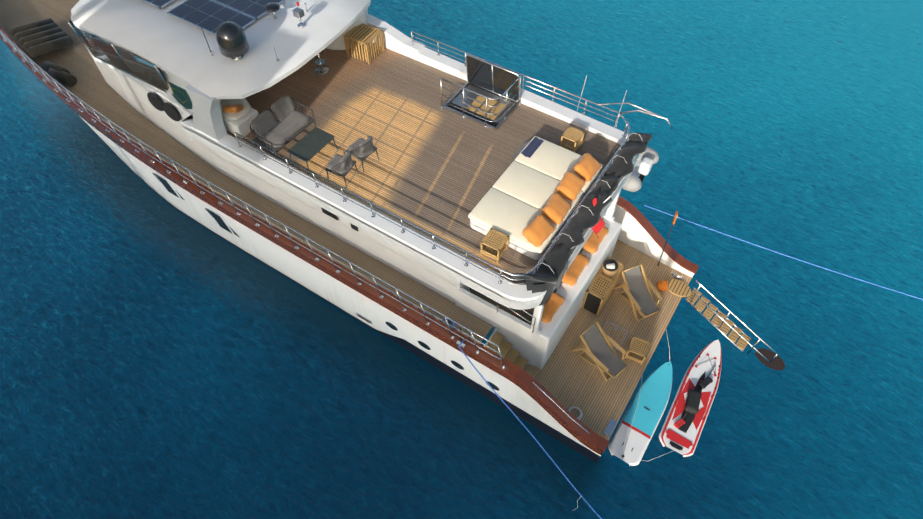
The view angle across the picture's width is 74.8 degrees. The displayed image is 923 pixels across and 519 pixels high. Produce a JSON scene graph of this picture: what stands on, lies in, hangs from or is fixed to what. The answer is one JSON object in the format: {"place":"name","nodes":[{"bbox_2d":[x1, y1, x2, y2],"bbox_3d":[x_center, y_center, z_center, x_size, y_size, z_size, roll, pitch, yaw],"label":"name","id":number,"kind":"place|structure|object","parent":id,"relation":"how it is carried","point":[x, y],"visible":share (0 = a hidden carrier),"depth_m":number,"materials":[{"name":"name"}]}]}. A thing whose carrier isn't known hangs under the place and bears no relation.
{"place":"outdoors","nodes":[
{"label":"outdoors","id":0,"kind":"place"},
{"bbox_2d":[0,0,922,518],"bbox_3d":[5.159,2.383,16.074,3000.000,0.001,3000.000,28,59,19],"label":"sea water","id":1,"kind":"structure","parent":0,"point":[160,358],"depth_m":16.55,"materials":[{"name":"teal liquid"}]},
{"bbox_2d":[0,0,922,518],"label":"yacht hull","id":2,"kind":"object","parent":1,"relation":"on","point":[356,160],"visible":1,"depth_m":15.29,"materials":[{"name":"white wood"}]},
{"bbox_2d":[608,361,672,465],"bbox_3d":[4.601,3.718,15.018,0.810,0.170,3.022,28,59,19],"label":"cyan paddle board","id":3,"kind":"object","parent":1,"relation":"on","point":[654,392],"visible":0.98,"depth_m":14.86,"materials":[{"name":"teal plastic"}]},
{"bbox_2d":[659,340,721,456],"bbox_3d":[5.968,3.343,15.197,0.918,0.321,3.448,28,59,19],"label":"jet ski","id":4,"kind":"object","parent":1,"relation":"on","point":[684,422],"visible":1,"depth_m":15.02,"materials":[{"name":"white and red gelcoat fiberglass"},{"name":"black rubber"},{"name":"black vinyl"}]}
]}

